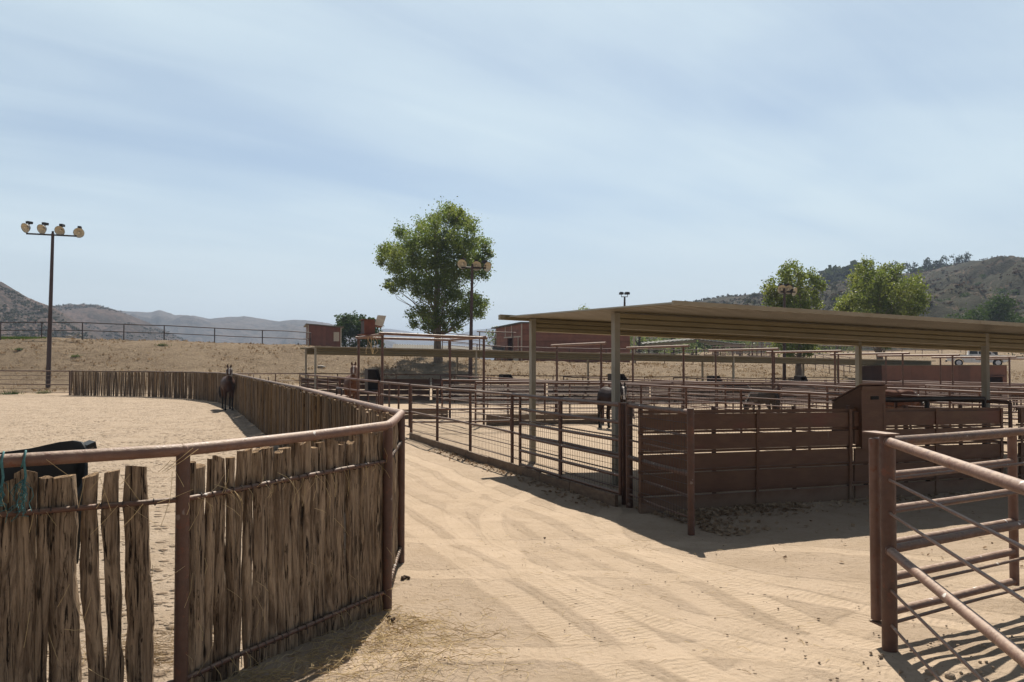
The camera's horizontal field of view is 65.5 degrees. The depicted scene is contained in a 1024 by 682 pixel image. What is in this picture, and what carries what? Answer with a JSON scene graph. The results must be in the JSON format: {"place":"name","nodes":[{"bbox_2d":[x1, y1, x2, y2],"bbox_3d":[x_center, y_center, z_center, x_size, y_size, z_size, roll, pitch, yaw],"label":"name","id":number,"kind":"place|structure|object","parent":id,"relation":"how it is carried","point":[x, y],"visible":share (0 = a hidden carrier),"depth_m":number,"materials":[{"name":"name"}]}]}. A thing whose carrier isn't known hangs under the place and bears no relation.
{"place":"outdoors","nodes":[
{"label":"outdoors","id":0,"kind":"place"},
{"bbox_2d":[0,282,106,339],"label":"hill","id":1,"kind":"structure","parent":0,"point":[19,307],"depth_m":369.13,"materials":[{"name":"soil"}]},
{"bbox_2d":[0,285,96,339],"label":"scrub","id":2,"kind":"object","parent":1,"relation":"on","point":[35,307],"visible":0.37,"depth_m":351.46,"materials":[{"name":"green plant"}]},
{"bbox_2d":[55,304,181,340],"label":"hill","id":3,"kind":"structure","parent":0,"point":[92,314],"depth_m":613.07,"materials":[{"name":"soil"}]},
{"bbox_2d":[53,303,184,340],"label":"scrub","id":4,"kind":"object","parent":3,"relation":"on","point":[109,334],"visible":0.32,"depth_m":643.71,"materials":[{"name":"green plant"}]},
{"bbox_2d":[117,310,396,347],"bbox_3d":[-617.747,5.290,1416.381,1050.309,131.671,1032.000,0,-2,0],"label":"hill","id":5,"kind":"structure","parent":0,"point":[159,317],"depth_m":1249.76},
{"bbox_2d":[379,328,495,359],"bbox_3d":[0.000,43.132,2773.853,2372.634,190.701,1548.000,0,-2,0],"label":"hill","id":6,"kind":"structure","parent":0,"point":[421,342],"depth_m":2701.22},
{"bbox_2d":[0,337,1023,681],"bbox_3d":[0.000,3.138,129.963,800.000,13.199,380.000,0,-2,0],"label":"ground","id":7,"kind":"structure","parent":0,"point":[458,511],"depth_m":8.54,"materials":[{"name":"sand"}]},
{"bbox_2d":[1,336,45,338],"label":"grass","id":8,"kind":"structure","parent":7,"relation":"on","point":[18,337],"depth_m":67.60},
{"bbox_2d":[0,370,70,394],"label":"arena fence","id":9,"kind":"object","parent":7,"relation":"on","point":[69,371],"visible":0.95,"depth_m":51.41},
{"bbox_2d":[21,221,83,387],"bbox_3d":[-33.038,-2.402,57.215,4.567,12.477,0.743,0,-2,0],"label":"floodlight pole","id":10,"kind":"object","parent":7,"relation":"on","point":[59,230],"visible":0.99,"depth_m":57.10,"materials":[{"name":"black metal"}]},
{"bbox_2d":[0,322,310,344],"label":"ridge fence","id":11,"kind":"object","parent":7,"relation":"on","point":[214,335],"visible":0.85,"depth_m":69.63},
{"bbox_2d":[48,620,300,680],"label":"hay","id":12,"kind":"object","parent":7,"relation":"on","point":[155,653],"visible":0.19,"depth_m":5.72,"materials":[{"name":"beige plant"}]},
{"bbox_2d":[0,370,404,681],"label":"stake fence","id":13,"kind":"object","parent":7,"relation":"on","point":[285,543],"visible":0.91,"depth_m":5.21,"materials":[{"name":"wood"}]},
{"bbox_2d":[0,451,7,511],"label":"twine","id":14,"kind":"object","parent":13,"relation":"attached to","point":[3,476],"visible":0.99,"depth_m":4.30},
{"bbox_2d":[5,450,33,522],"bbox_3d":[-2.685,0.794,4.371,0.133,0.385,0.132,0,-2,0],"label":"twine","id":15,"kind":"object","parent":13,"relation":"attached to","point":[23,482],"visible":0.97,"depth_m":4.35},
{"bbox_2d":[0,440,96,563],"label":"feed trough","id":16,"kind":"object","parent":13,"relation":"hanging from","point":[80,470],"visible":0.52,"depth_m":5.04,"materials":[{"name":"black plastic"}]},
{"bbox_2d":[309,387,348,397],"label":"pipe gate","id":17,"kind":"structure","parent":13,"relation":"attached to","point":[338,388],"depth_m":13.45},
{"bbox_2d":[218,364,234,410],"bbox_3d":[-12.653,2.048,35.453,0.610,2.037,2.329,1,-2,-25],"label":"horse","id":18,"kind":"object","parent":7,"relation":"on","point":[227,384],"visible":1,"depth_m":35.03},
{"bbox_2d":[299,373,340,394],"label":"pen fence","id":19,"kind":"object","parent":7,"relation":"on","point":[310,382],"visible":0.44,"depth_m":38.23,"materials":[{"name":"metal"}]},
{"bbox_2d":[339,377,356,397],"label":"pipe gate","id":20,"kind":"structure","parent":19,"relation":"attached to","point":[349,388],"depth_m":30.88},
{"bbox_2d":[303,323,343,346],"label":"shed","id":21,"kind":"structure","parent":7,"relation":"on","point":[325,335],"depth_m":90.43,"materials":[{"name":"wood"}]},
{"bbox_2d":[314,331,321,345],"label":"door","id":22,"kind":"structure","parent":21,"relation":"in","point":[317,334],"depth_m":90.23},
{"bbox_2d":[322,331,329,345],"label":"door","id":23,"kind":"structure","parent":21,"relation":"in","point":[325,334],"depth_m":90.43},
{"bbox_2d":[343,361,356,399],"bbox_3d":[-6.703,1.937,33.451,0.618,2.160,2.464,1,-2,-18],"label":"horse","id":24,"kind":"object","parent":7,"relation":"on","point":[353,370],"visible":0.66,"depth_m":32.80},
{"bbox_2d":[334,310,385,347],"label":"pepper tree","id":25,"kind":"object","parent":7,"relation":"on","point":[348,322],"visible":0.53,"depth_m":96.79,"materials":[{"name":"green plant"}]},
{"bbox_2d":[301,377,429,399],"bbox_3d":[-8.316,2.846,45.776,7.469,1.636,0.117,1,-2,-23],"label":"fence","id":26,"kind":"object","parent":7,"relation":"on","point":[403,393],"depth_m":46.35,"materials":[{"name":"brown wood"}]},
{"bbox_2d":[365,369,380,409],"bbox_3d":[-6.090,2.253,34.963,0.620,2.053,0.725,1,-2,-20],"label":"feed box","id":27,"kind":"object","parent":7,"relation":"on","point":[372,374],"visible":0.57,"depth_m":35.25,"materials":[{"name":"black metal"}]},
{"bbox_2d":[368,409,447,418],"bbox_3d":[-3.946,2.789,30.063,3.203,0.461,0.040,1,-2,-23],"label":"kick board","id":28,"kind":"object","parent":7,"relation":"on","point":[433,412],"visible":0.32,"depth_m":30.34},
{"bbox_2d":[355,332,487,424],"bbox_3d":[-3.322,1.498,28.419,3.792,3.457,3.940,1,-2,-23],"label":"arch frame","id":29,"kind":"object","parent":7,"relation":"on","point":[383,338],"visible":0.77,"depth_m":27.38,"materials":[{"name":"metal"}]},
{"bbox_2d":[357,379,379,413],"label":"pipe gate","id":30,"kind":"structure","parent":29,"relation":"attached to","point":[366,380],"depth_m":27.46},
{"bbox_2d":[357,315,385,334],"bbox_3d":[-4.930,-0.561,28.125,0.946,0.704,0.670,1,-2,-23],"label":"nest box","id":31,"kind":"object","parent":29,"relation":"on","point":[368,326],"visible":0.89,"depth_m":27.87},
{"bbox_2d":[0,448,861,681],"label":"straw","id":32,"kind":"object","parent":7,"relation":"on","point":[378,637],"visible":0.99,"depth_m":5.64,"materials":[{"name":"plant"}]},
{"bbox_2d":[372,196,495,362],"bbox_3d":[-6.539,-5.071,65.923,10.543,14.205,10.398,0,-2,0],"label":"cottonwood tree","id":33,"kind":"object","parent":7,"relation":"on","point":[402,257],"visible":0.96,"depth_m":63.95,"materials":[{"name":"green plant"}]},
{"bbox_2d":[392,344,504,359],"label":"shelter","id":34,"kind":"object","parent":7,"relation":"on","point":[417,346],"visible":0.37,"depth_m":87.64,"materials":[{"name":"beige paint"}]},
{"bbox_2d":[412,407,510,429],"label":"pen fence","id":35,"kind":"object","parent":7,"relation":"on","point":[464,409],"visible":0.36,"depth_m":24.33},
{"bbox_2d":[442,333,495,359],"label":"field fence","id":36,"kind":"object","parent":7,"relation":"on","point":[468,344],"visible":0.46,"depth_m":86.90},
{"bbox_2d":[457,258,490,378],"bbox_3d":[-2.709,-1.282,57.219,2.514,9.370,0.766,0,-2,-14],"label":"floodlight pole","id":37,"kind":"object","parent":7,"relation":"on","point":[475,264],"visible":0.98,"depth_m":57.04,"materials":[{"name":"black metal"}]},
{"bbox_2d":[432,378,545,399],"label":"board wall","id":38,"kind":"structure","parent":7,"relation":"on","point":[435,382],"depth_m":48.28,"materials":[{"name":"brown wood"}]},
{"bbox_2d":[477,331,515,360],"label":"pipe arch","id":39,"kind":"structure","parent":7,"relation":"on","point":[496,332],"depth_m":74.00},
{"bbox_2d":[440,375,555,410],"bbox_3d":[-1.211,2.680,39.850,0.083,1.764,15.562,1,-2,-23],"label":"pen fence","id":40,"kind":"object","parent":7,"relation":"on","point":[454,392],"visible":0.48,"depth_m":40.73,"materials":[{"name":"metal"}]},
{"bbox_2d":[499,374,512,400],"bbox_3d":[-0.343,2.864,46.951,0.720,1.804,0.625,1,-2,-20],"label":"feed box","id":41,"kind":"object","parent":7,"relation":"on","point":[505,375],"visible":0.41,"depth_m":47.01,"materials":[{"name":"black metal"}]},
{"bbox_2d":[409,384,632,507],"bbox_3d":[-0.561,1.956,16.983,0.274,1.816,11.862,1,-2,-23],"label":"pen fence","id":42,"kind":"object","parent":7,"relation":"on","point":[606,497],"visible":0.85,"depth_m":15.01,"materials":[{"name":"rusty brown steel pipe"},{"name":"wire mesh"}]},
{"bbox_2d":[380,381,409,427],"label":"pipe gate","id":43,"kind":"structure","parent":42,"relation":"attached to","point":[398,396],"depth_m":23.53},
{"bbox_2d":[519,394,621,494],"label":"pipe gate","id":44,"kind":"structure","parent":42,"relation":"attached to","point":[560,444],"depth_m":13.16,"materials":[{"name":"metal"}]},
{"bbox_2d":[486,414,600,425],"bbox_3d":[1.170,2.801,28.143,4.453,0.481,0.040,1,-2,-23],"label":"kick board","id":45,"kind":"object","parent":7,"relation":"on","point":[546,418],"visible":0.46,"depth_m":28.13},
{"bbox_2d":[236,373,854,389],"bbox_3d":[7.734,3.229,53.129,50.653,2.417,0.071,1,-2,-23],"label":"perimeter fence","id":46,"kind":"object","parent":7,"relation":"on","point":[498,375],"visible":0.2,"depth_m":48.53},
{"bbox_2d":[491,322,634,362],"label":"barn","id":47,"kind":"structure","parent":7,"relation":"on","point":[521,336],"depth_m":84.11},
{"bbox_2d":[513,338,518,360],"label":"sliding door","id":48,"kind":"structure","parent":47,"relation":"in","point":[515,340],"depth_m":85.18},
{"bbox_2d":[551,342,606,423],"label":"pipe arch","id":49,"kind":"structure","parent":7,"relation":"on","point":[579,344],"depth_m":31.00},
{"bbox_2d":[448,341,720,363],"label":"field fence","id":50,"kind":"object","parent":7,"relation":"on","point":[577,348],"visible":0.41,"depth_m":76.66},
{"bbox_2d":[548,379,648,396],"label":"fence","id":51,"kind":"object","parent":7,"relation":"on","point":[593,385],"depth_m":51.23,"materials":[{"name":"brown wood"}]},
{"bbox_2d":[597,382,626,427],"bbox_3d":[3.413,2.136,26.363,0.580,1.586,2.356,1,-2,-18],"label":"horse","id":52,"kind":"object","parent":7,"relation":"on","point":[604,393],"visible":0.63,"depth_m":26.64},
{"bbox_2d":[300,346,930,400],"bbox_3d":[9.743,2.527,53.138,45.993,3.943,4.730,1,-2,-23],"label":"pen shelter","id":53,"kind":"object","parent":7,"relation":"on","point":[315,351],"visible":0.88,"depth_m":49.02,"materials":[{"name":"metal"}]},
{"bbox_2d":[563,376,717,409],"bbox_3d":[6.257,2.895,42.980,0.083,1.764,15.562,1,-2,-23],"label":"pen fence","id":54,"kind":"object","parent":7,"relation":"on","point":[604,378],"visible":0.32,"depth_m":40.47,"materials":[{"name":"metal"}]},
{"bbox_2d":[630,336,660,353],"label":"willow tree","id":55,"kind":"object","parent":7,"relation":"on","point":[639,341],"visible":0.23,"depth_m":112.21,"materials":[{"name":"green plant"}]},
{"bbox_2d":[626,345,689,414],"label":"pipe arch","id":56,"kind":"structure","parent":7,"relation":"on","point":[671,346],"depth_m":31.59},
{"bbox_2d":[626,402,694,535],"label":"wing panel","id":57,"kind":"structure","parent":7,"relation":"on","point":[689,472],"depth_m":10.15,"materials":[{"name":"metal"}]},
{"bbox_2d":[657,337,700,353],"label":"willow tree","id":58,"kind":"object","parent":7,"relation":"on","point":[686,349],"visible":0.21,"depth_m":128.25,"materials":[{"name":"green plant"}]},
{"bbox_2d":[673,385,709,402],"bbox_3d":[10.585,3.097,46.957,2.116,1.258,0.490,0,-2,8],"label":"horse","id":59,"kind":"object","parent":7,"relation":"on","point":[691,392],"visible":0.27,"depth_m":46.83},
{"bbox_2d":[667,338,717,354],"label":"willow tree","id":60,"kind":"object","parent":7,"relation":"on","point":[692,353],"visible":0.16,"depth_m":135.74,"materials":[{"name":"green plant"}]},
{"bbox_2d":[641,338,744,355],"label":"gable shelter","id":61,"kind":"object","parent":7,"relation":"on","point":[670,342],"visible":0.89,"depth_m":104.13,"materials":[{"name":"beige paint"}]},
{"bbox_2d":[651,380,741,397],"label":"board wall","id":62,"kind":"structure","parent":7,"relation":"on","point":[698,392],"depth_m":54.66,"materials":[{"name":"brown wood"}]},
{"bbox_2d":[691,339,741,353],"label":"willow tree","id":63,"kind":"object","parent":7,"relation":"on","point":[707,346],"visible":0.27,"depth_m":132.28,"materials":[{"name":"green plant"}]},
{"bbox_2d":[428,449,1023,570],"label":"leaf litter","id":64,"kind":"object","parent":7,"relation":"on","point":[727,511],"visible":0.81,"depth_m":11.36,"materials":[{"name":"brown plant"}]},
{"bbox_2d":[441,379,1023,416],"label":"alley fence","id":65,"kind":"object","parent":7,"relation":"on","point":[569,385],"visible":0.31,"depth_m":34.45,"materials":[{"name":"metal"}]},
{"bbox_2d":[720,385,750,405],"bbox_3d":[12.838,3.014,44.967,2.266,1.348,0.525,0,-2,-10],"label":"horse","id":66,"kind":"object","parent":7,"relation":"on","point":[737,391],"visible":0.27,"depth_m":44.77},
{"bbox_2d":[704,344,771,356],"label":"loading chute","id":67,"kind":"object","parent":7,"relation":"on","point":[734,348],"visible":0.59,"depth_m":98.26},
{"bbox_2d":[718,340,758,354],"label":"willow tree","id":68,"kind":"object","parent":7,"relation":"on","point":[747,342],"visible":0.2,"depth_m":139.22,"materials":[{"name":"green plant"}]},
{"bbox_2d":[712,346,769,363],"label":"loading chute","id":69,"kind":"object","parent":7,"relation":"on","point":[737,353],"visible":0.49,"depth_m":86.67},
{"bbox_2d":[708,348,778,409],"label":"pipe arch","id":70,"kind":"structure","parent":7,"relation":"on","point":[754,349],"depth_m":33.74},
{"bbox_2d":[638,405,852,513],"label":"board wall","id":71,"kind":"structure","parent":7,"relation":"on","point":[754,459],"depth_m":11.81,"materials":[{"name":"brown wood"}]},
{"bbox_2d":[475,381,1023,423],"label":"alley fence","id":72,"kind":"object","parent":7,"relation":"on","point":[651,393],"visible":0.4,"depth_m":30.09,"materials":[{"name":"metal"}]},
{"bbox_2d":[724,345,778,355],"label":"loading chute","id":73,"kind":"object","parent":7,"relation":"on","point":[756,352],"visible":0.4,"depth_m":92.06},
{"bbox_2d":[498,300,1023,485],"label":"pen shelter","id":74,"kind":"object","parent":7,"relation":"on","point":[708,321],"visible":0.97,"depth_m":15.18,"materials":[{"name":"beige paint"}]},
{"bbox_2d":[743,389,779,408],"bbox_3d":[10.005,2.574,32.105,0.501,1.288,2.166,1,-2,-22],"label":"horse","id":75,"kind":"object","parent":7,"relation":"on","point":[766,395],"visible":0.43,"depth_m":31.57},
{"bbox_2d":[673,377,854,407],"bbox_3d":[13.818,3.104,46.149,0.083,1.782,15.562,1,-2,-23],"label":"pen fence","id":76,"kind":"object","parent":7,"relation":"on","point":[750,380],"visible":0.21,"depth_m":44.56,"materials":[{"name":"metal"}]},
{"bbox_2d":[743,381,824,396],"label":"board wall","id":77,"kind":"structure","parent":7,"relation":"on","point":[762,386],"depth_m":57.00,"materials":[{"name":"brown wood"}]},
{"bbox_2d":[777,284,797,380],"bbox_3d":[20.827,0.094,60.259,1.787,8.888,0.755,0,-2,-10],"label":"floodlight pole","id":78,"kind":"object","parent":7,"relation":"on","point":[787,289],"visible":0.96,"depth_m":60.07,"materials":[{"name":"black metal"}]},
{"bbox_2d":[759,258,829,375],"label":"cottonwood tree","id":79,"kind":"object","parent":7,"relation":"on","point":[799,300],"visible":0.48,"depth_m":65.57,"materials":[{"name":"green plant"}]},
{"bbox_2d":[782,385,817,405],"bbox_3d":[16.552,3.064,45.940,2.163,1.433,0.490,0,-2,2],"label":"horse","id":80,"kind":"object","parent":7,"relation":"on","point":[789,386],"visible":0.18,"depth_m":45.79},
{"bbox_2d":[766,350,841,398],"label":"pipe arch","id":81,"kind":"structure","parent":7,"relation":"on","point":[816,351],"depth_m":34.54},
{"bbox_2d":[602,382,1012,468],"bbox_3d":[6.316,2.189,21.924,0.083,1.767,15.462,1,-2,-23],"label":"pen fence","id":82,"kind":"object","parent":7,"relation":"on","point":[798,392],"visible":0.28,"depth_m":21.98,"materials":[{"name":"metal"}]},
{"bbox_2d":[815,344,854,353],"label":"tree","id":83,"kind":"object","parent":7,"relation":"on","point":[835,347],"visible":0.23,"depth_m":149.56,"materials":[{"name":"green plant"}]},
{"bbox_2d":[830,352,909,392],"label":"pipe arch","id":84,"kind":"structure","parent":7,"relation":"on","point":[889,353],"depth_m":35.93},
{"bbox_2d":[771,378,972,407],"bbox_3d":[21.378,3.330,49.317,0.083,1.764,15.562,1,-2,-23],"label":"pen fence","id":85,"kind":"object","parent":7,"relation":"on","point":[868,381],"visible":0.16,"depth_m":48.47,"materials":[{"name":"metal"}]},
{"bbox_2d":[830,253,936,358],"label":"cottonwood tree","id":86,"kind":"object","parent":7,"relation":"on","point":[882,291],"visible":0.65,"depth_m":70.56,"materials":[{"name":"green plant"}]},
{"bbox_2d":[778,384,1023,439],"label":"pen fence","id":87,"kind":"object","parent":7,"relation":"on","point":[923,389],"visible":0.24,"depth_m":26.51,"materials":[{"name":"metal"}]},
{"bbox_2d":[885,390,923,428],"bbox_3d":[13.193,2.357,26.974,2.467,1.468,0.571,0,-2,-8],"label":"horse","id":88,"kind":"object","parent":7,"relation":"on","point":[899,393],"visible":0.13,"depth_m":26.78},
{"bbox_2d":[818,345,1012,357],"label":"field fence","id":89,"kind":"object","parent":7,"relation":"on","point":[890,350],"visible":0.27,"depth_m":117.81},
{"bbox_2d":[877,354,959,407],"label":"pipe arch","id":90,"kind":"structure","parent":7,"relation":"on","point":[951,355],"depth_m":37.53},
{"bbox_2d":[863,396,986,484],"bbox_3d":[7.169,1.885,13.742,2.924,1.901,0.090,1,-2,-23],"label":"pen gate frame","id":91,"kind":"object","parent":7,"relation":"on","point":[926,400],"visible":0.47,"depth_m":13.80,"materials":[{"name":"black metal"}]},
{"bbox_2d":[852,405,1003,498],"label":"board wall","id":92,"kind":"structure","parent":7,"relation":"on","point":[933,419],"depth_m":13.29,"materials":[{"name":"brown wood"}]},
{"bbox_2d":[832,384,886,448],"bbox_3d":[5.642,1.201,12.955,0.530,1.024,0.663,1,-2,-23],"label":"hay feeder","id":93,"kind":"object","parent":92,"relation":"attached to","point":[867,402],"visible":0.75,"depth_m":12.68,"materials":[{"name":"brown metal"}]},
{"bbox_2d":[862,365,1006,400],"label":"storage shed","id":94,"kind":"structure","parent":7,"relation":"on","point":[972,373],"depth_m":57.49,"materials":[{"name":"brown metal"}]},
{"bbox_2d":[862,379,1023,404],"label":"pen fence","id":95,"kind":"object","parent":7,"relation":"on","point":[954,382],"visible":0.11,"depth_m":52.44,"materials":[{"name":"metal"}]},
{"bbox_2d":[879,435,1023,681],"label":"pipe fence","id":96,"kind":"object","parent":7,"relation":"on","point":[891,556],"visible":0.97,"depth_m":5.05,"materials":[{"name":"metal"}]},
{"bbox_2d":[862,428,1019,626],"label":"pipe gate","id":97,"kind":"structure","parent":96,"relation":"attached to","point":[1011,551],"depth_m":6.22,"materials":[{"name":"metal"}]},
{"bbox_2d":[895,427,1023,622],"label":"pipe fence","id":98,"kind":"object","parent":7,"relation":"on","point":[948,537],"visible":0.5,"depth_m":6.19,"materials":[{"name":"metal"}]},
{"bbox_2d":[931,356,1016,406],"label":"pipe arch","id":99,"kind":"structure","parent":7,"relation":"on","point":[1009,369],"depth_m":39.15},
{"bbox_2d":[925,385,1023,423],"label":"pen fence","id":100,"kind":"object","parent":7,"relation":"on","point":[966,394],"visible":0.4,"depth_m":33.23,"materials":[{"name":"metal"}]},
{"bbox_2d":[945,351,1010,364],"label":"pickup truck","id":101,"kind":"object","parent":7,"relation":"on","point":[973,360],"visible":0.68,"depth_m":87.35,"materials":[{"name":"white paint"}]},
{"bbox_2d":[944,289,1023,355],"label":"oak tree","id":102,"kind":"object","parent":7,"relation":"on","point":[996,310],"visible":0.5,"depth_m":126.93,"materials":[{"name":"green plant"}]},
{"bbox_2d":[975,358,1023,359],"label":"pipe arch","id":103,"kind":"structure","parent":7,"relation":"on","point":[1002,358],"depth_m":41.44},
{"bbox_2d":[1000,386,1023,410],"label":"horse","id":104,"kind":"object","parent":7,"relation":"on","point":[1014,390],"visible":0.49,"depth_m":42.76},
{"bbox_2d":[1008,404,1023,479],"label":"board wall","id":105,"kind":"structure","parent":7,"relation":"on","point":[1021,437],"depth_m":14.10,"materials":[{"name":"brown wood"}]},
{"bbox_2d":[0,337,1023,396],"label":"dry grass","id":106,"kind":"structure","parent":0,"point":[645,363],"depth_m":65.49,"materials":[{"name":"plant"}]},
{"bbox_2d":[0,0,1023,334],"label":"sky","id":107,"kind":"structure","parent":0,"point":[212,159],"materials":[{"name":"blue"}]},
{"bbox_2d":[630,256,1023,353],"bbox_3d":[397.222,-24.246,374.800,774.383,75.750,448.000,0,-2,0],"label":"hill","id":108,"kind":"structure","parent":0,"point":[1004,266],"depth_m":249.15,"materials":[{"name":"soil"}]},
{"bbox_2d":[808,260,866,285],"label":"woodland","id":109,"kind":"object","parent":108,"relation":"on","point":[833,273],"visible":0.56,"depth_m":392.68,"materials":[{"name":"green plant"}]},
{"bbox_2d":[685,255,1023,314],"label":"scrub","id":110,"kind":"object","parent":108,"relation":"on","point":[973,288],"visible":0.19,"depth_m":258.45,"materials":[{"name":"plant"}]},
{"bbox_2d":[906,257,1023,272],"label":"orchard","id":111,"kind":"object","parent":108,"relation":"on","point":[910,270],"visible":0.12,"depth_m":422.74,"materials":[{"name":"green plant"}]},
{"bbox_2d":[958,251,972,262],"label":"eucalyptus tree","id":112,"kind":"object","parent":108,"relation":"on","point":[966,258],"visible":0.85,"depth_m":424.05,"materials":[{"name":"green plant"}]},
{"bbox_2d":[714,606,1023,681],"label":"gravel","id":113,"kind":"structure","parent":0,"point":[960,672],"depth_m":5.61,"materials":[{"name":"gravel"}]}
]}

